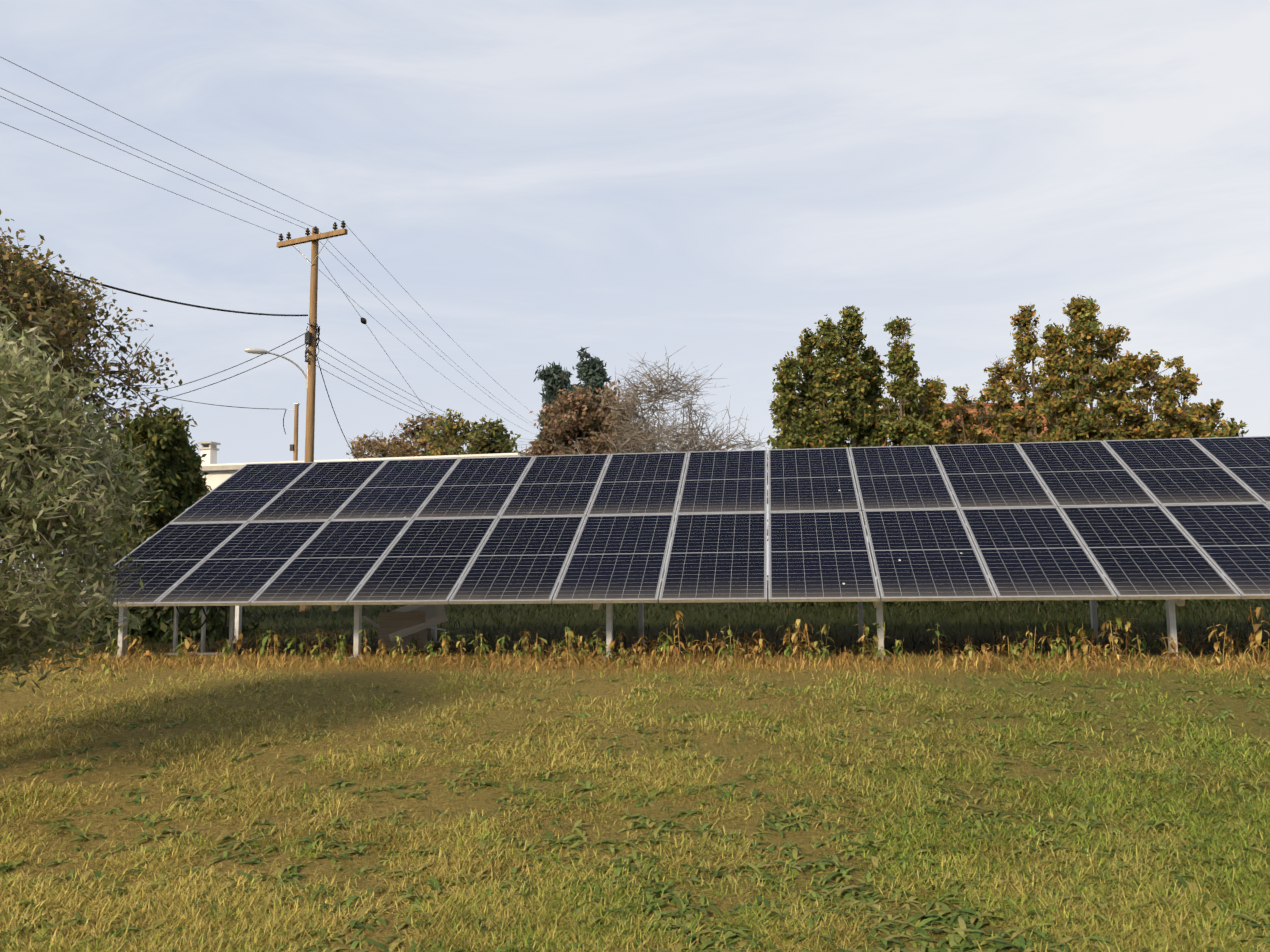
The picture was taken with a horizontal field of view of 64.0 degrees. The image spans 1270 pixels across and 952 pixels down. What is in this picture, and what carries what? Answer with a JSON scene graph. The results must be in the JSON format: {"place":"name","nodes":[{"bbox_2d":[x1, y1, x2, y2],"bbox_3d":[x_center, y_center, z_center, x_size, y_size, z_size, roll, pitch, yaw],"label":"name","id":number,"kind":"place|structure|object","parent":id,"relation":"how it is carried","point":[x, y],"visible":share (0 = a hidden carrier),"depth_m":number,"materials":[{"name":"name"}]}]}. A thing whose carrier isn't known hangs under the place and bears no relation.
{"place":"outdoors","nodes":[
{"label":"outdoors","id":0,"kind":"place"},
{"bbox_2d":[0,575,1269,951],"bbox_3d":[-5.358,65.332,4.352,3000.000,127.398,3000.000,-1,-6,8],"label":"ground","id":1,"kind":"structure","parent":0,"point":[436,785],"depth_m":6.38,"materials":[{"name":"green plant"}]},
{"bbox_2d":[0,292,177,693],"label":"olive tree","id":2,"kind":"object","parent":1,"relation":"on","point":[48,507],"visible":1,"depth_m":5.53,"materials":[{"name":"green plant"}]},
{"bbox_2d":[0,209,182,460],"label":"autumn tree","id":3,"kind":"object","parent":1,"relation":"on","point":[40,297],"visible":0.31,"depth_m":17.62,"materials":[{"name":"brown plant"}]},
{"bbox_2d":[64,426,129,578],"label":"tree","id":4,"kind":"object","parent":1,"relation":"on","point":[123,445],"depth_m":14.59,"materials":[{"name":"green plant"}]},
{"bbox_2d":[98,413,180,636],"bbox_3d":[-7.005,0.766,14.415,1.524,3.317,1.213,-5,-7,41],"label":"tree","id":5,"kind":"object","parent":1,"relation":"on","point":[153,437],"visible":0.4,"depth_m":14.33,"materials":[{"name":"green plant"}]},
{"bbox_2d":[140,401,198,614],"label":"tree","id":6,"kind":"object","parent":1,"relation":"on","point":[178,465],"visible":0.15,"depth_m":14.97,"materials":[{"name":"green plant"}]},
{"bbox_2d":[171,440,211,606],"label":"tree","id":7,"kind":"object","parent":1,"relation":"on","point":[195,492],"visible":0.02,"depth_m":15.55,"materials":[{"name":"green plant"}]},
{"bbox_2d":[100,378,299,460],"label":"utility pole","id":8,"kind":"object","parent":1,"relation":"on","point":[294,447],"visible":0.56,"depth_m":43.96,"materials":[{"name":"brown wood"}]},
{"bbox_2d":[0,57,541,611],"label":"utility pole","id":9,"kind":"object","parent":1,"relation":"on","point":[312,333],"visible":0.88,"depth_m":26.94,"materials":[{"name":"brown wood"}]},
{"bbox_2d":[197,441,525,500],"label":"white house","id":10,"kind":"structure","parent":1,"relation":"on","point":[217,475],"depth_m":44.23,"materials":[{"name":"paint"}]},
{"bbox_2d":[346,427,433,458],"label":"thin tree","id":11,"kind":"object","parent":1,"relation":"on","point":[399,450],"visible":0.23,"depth_m":43.83,"materials":[{"name":"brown plant"}]},
{"bbox_2d":[362,604,447,651],"bbox_3d":[-2.698,1.718,11.967,0.975,0.649,0.622,0,-6,-10],"label":"cardboard box with frame","id":12,"kind":"object","parent":1,"relation":"on","point":[407,623],"visible":0.83,"depth_m":11.71,"materials":[{"name":"brown cardboard"}]},
{"bbox_2d":[369,411,463,456],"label":"thin tree","id":13,"kind":"object","parent":1,"relation":"on","point":[413,438],"visible":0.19,"depth_m":45.98,"materials":[{"name":"green plant"}]},
{"bbox_2d":[414,406,493,455],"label":"thin tree","id":14,"kind":"object","parent":1,"relation":"on","point":[456,442],"visible":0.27,"depth_m":44.06,"materials":[{"name":"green plant"}]},
{"bbox_2d":[459,415,520,454],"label":"thin tree","id":15,"kind":"object","parent":1,"relation":"on","point":[499,442],"visible":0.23,"depth_m":43.34,"materials":[{"name":"green plant"}]},
{"bbox_2d":[530,362,580,454],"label":"tree","id":16,"kind":"object","parent":1,"relation":"on","point":[554,377],"visible":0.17,"depth_m":49.95,"materials":[{"name":"green plant"}]},
{"bbox_2d":[523,381,659,456],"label":"round tree","id":17,"kind":"object","parent":1,"relation":"on","point":[567,420],"visible":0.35,"depth_m":36.24,"materials":[{"name":"brown plant"}]},
{"bbox_2d":[572,347,610,438],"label":"tree","id":18,"kind":"object","parent":1,"relation":"on","point":[591,372],"visible":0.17,"depth_m":51.29,"materials":[{"name":"green plant"}]},
{"bbox_2d":[0,675,1269,951],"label":"lawn weeds","id":19,"kind":"object","parent":1,"relation":"on","point":[962,933],"visible":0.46,"depth_m":4.22,"materials":[{"name":"green plant"}]},
{"bbox_2d":[1,589,1269,650],"bbox_3d":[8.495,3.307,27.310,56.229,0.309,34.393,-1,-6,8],"label":"hedge","id":20,"kind":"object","parent":1,"relation":"on","point":[709,606],"depth_m":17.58,"materials":[{"name":"green plant"}]},
{"bbox_2d":[2,603,1269,680],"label":"tall weeds","id":21,"kind":"object","parent":1,"relation":"on","point":[728,658],"visible":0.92,"depth_m":9.69,"materials":[{"name":"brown plant"}]},
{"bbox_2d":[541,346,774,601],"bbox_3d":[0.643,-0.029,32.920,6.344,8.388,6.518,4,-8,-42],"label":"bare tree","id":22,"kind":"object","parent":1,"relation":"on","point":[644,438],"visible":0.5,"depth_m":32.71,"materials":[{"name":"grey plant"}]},
{"bbox_2d":[63,436,1269,658],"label":"solar array","id":23,"kind":"object","parent":1,"relation":"on","point":[1177,522],"visible":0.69,"depth_m":11.24,"materials":[{"name":"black glass"}]},
{"bbox_2d":[766,351,813,605],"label":"tree","id":24,"kind":"object","parent":1,"relation":"on","point":[787,406],"visible":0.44,"depth_m":26.75,"materials":[{"name":"green plant"}]},
{"bbox_2d":[794,327,827,448],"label":"tree","id":25,"kind":"object","parent":1,"relation":"on","point":[805,349],"visible":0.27,"depth_m":27.25,"materials":[{"name":"green plant"}]},
{"bbox_2d":[809,315,858,603],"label":"tree","id":26,"kind":"object","parent":1,"relation":"on","point":[830,376],"visible":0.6,"depth_m":26.79,"materials":[{"name":"green plant"}]},
{"bbox_2d":[837,305,879,566],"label":"tree","id":27,"kind":"object","parent":1,"relation":"on","point":[856,370],"visible":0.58,"depth_m":27.22,"materials":[{"name":"green plant"}]},
{"bbox_2d":[847,346,891,573],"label":"tree","id":28,"kind":"object","parent":1,"relation":"on","point":[873,397],"visible":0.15,"depth_m":27.65,"materials":[{"name":"green plant"}]},
{"bbox_2d":[866,316,934,603],"bbox_3d":[7.206,-0.406,27.220,2.055,7.872,2.040,-4,-6,28],"label":"tree","id":29,"kind":"object","parent":1,"relation":"on","point":[905,428],"visible":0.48,"depth_m":27.08,"materials":[{"name":"green plant"}]},
{"bbox_2d":[912,376,953,446],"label":"tree","id":30,"kind":"object","parent":1,"relation":"on","point":[934,415],"visible":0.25,"depth_m":27.75,"materials":[{"name":"green plant"}]},
{"bbox_2d":[929,384,1009,601],"bbox_3d":[9.364,0.511,28.453,2.658,6.242,2.548,-5,-7,40],"label":"tree","id":31,"kind":"object","parent":1,"relation":"on","point":[975,434],"visible":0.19,"depth_m":28.56,"materials":[{"name":"green plant"}]},
{"bbox_2d":[897,402,1089,444],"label":"tree","id":32,"kind":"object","parent":1,"relation":"on","point":[987,406],"depth_m":42.98,"materials":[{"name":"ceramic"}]},
{"bbox_2d":[977,354,1025,443],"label":"tree","id":33,"kind":"object","parent":1,"relation":"on","point":[998,389],"visible":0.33,"depth_m":28.72,"materials":[{"name":"green plant"}]},
{"bbox_2d":[996,304,1051,602],"bbox_3d":[11.015,-0.624,27.987,2.076,8.377,1.810,-1,-6,8],"label":"tree","id":34,"kind":"object","parent":1,"relation":"on","point":[1026,350],"visible":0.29,"depth_m":28.10,"materials":[{"name":"green plant"}]},
{"bbox_2d":[1028,318,1087,441],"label":"tree","id":35,"kind":"object","parent":1,"relation":"on","point":[1054,410],"visible":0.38,"depth_m":26.29,"materials":[{"name":"green plant"}]},
{"bbox_2d":[1051,295,1126,604],"bbox_3d":[11.472,-0.671,25.636,2.289,8.001,1.994,-1,-6,8],"label":"tree","id":36,"kind":"object","parent":1,"relation":"on","point":[1082,366],"visible":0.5,"depth_m":25.57,"materials":[{"name":"green plant"}]},
{"bbox_2d":[1089,324,1162,439],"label":"tree","id":37,"kind":"object","parent":1,"relation":"on","point":[1112,337],"visible":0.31,"depth_m":25.66,"materials":[{"name":"green plant"}]},
{"bbox_2d":[1104,349,1189,603],"bbox_3d":[12.861,0.054,25.413,2.841,6.488,2.350,-1,-6,8],"label":"tree","id":38,"kind":"object","parent":1,"relation":"on","point":[1148,365],"visible":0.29,"depth_m":25.35,"materials":[{"name":"green plant"}]},
{"bbox_2d":[1137,363,1227,599],"bbox_3d":[13.734,0.208,25.421,2.428,6.167,3.018,-6,-8,43],"label":"tree","id":39,"kind":"object","parent":1,"relation":"on","point":[1185,382],"visible":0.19,"depth_m":25.34,"materials":[{"name":"green plant"}]},
{"bbox_2d":[1176,399,1248,438],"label":"tree","id":40,"kind":"object","parent":1,"relation":"on","point":[1231,428],"visible":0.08,"depth_m":25.48,"materials":[{"name":"green plant"}]},
{"bbox_2d":[0,0,1269,582],"label":"sky","id":41,"kind":"structure","parent":0,"point":[547,180],"materials":[{"name":"white"}]}
]}

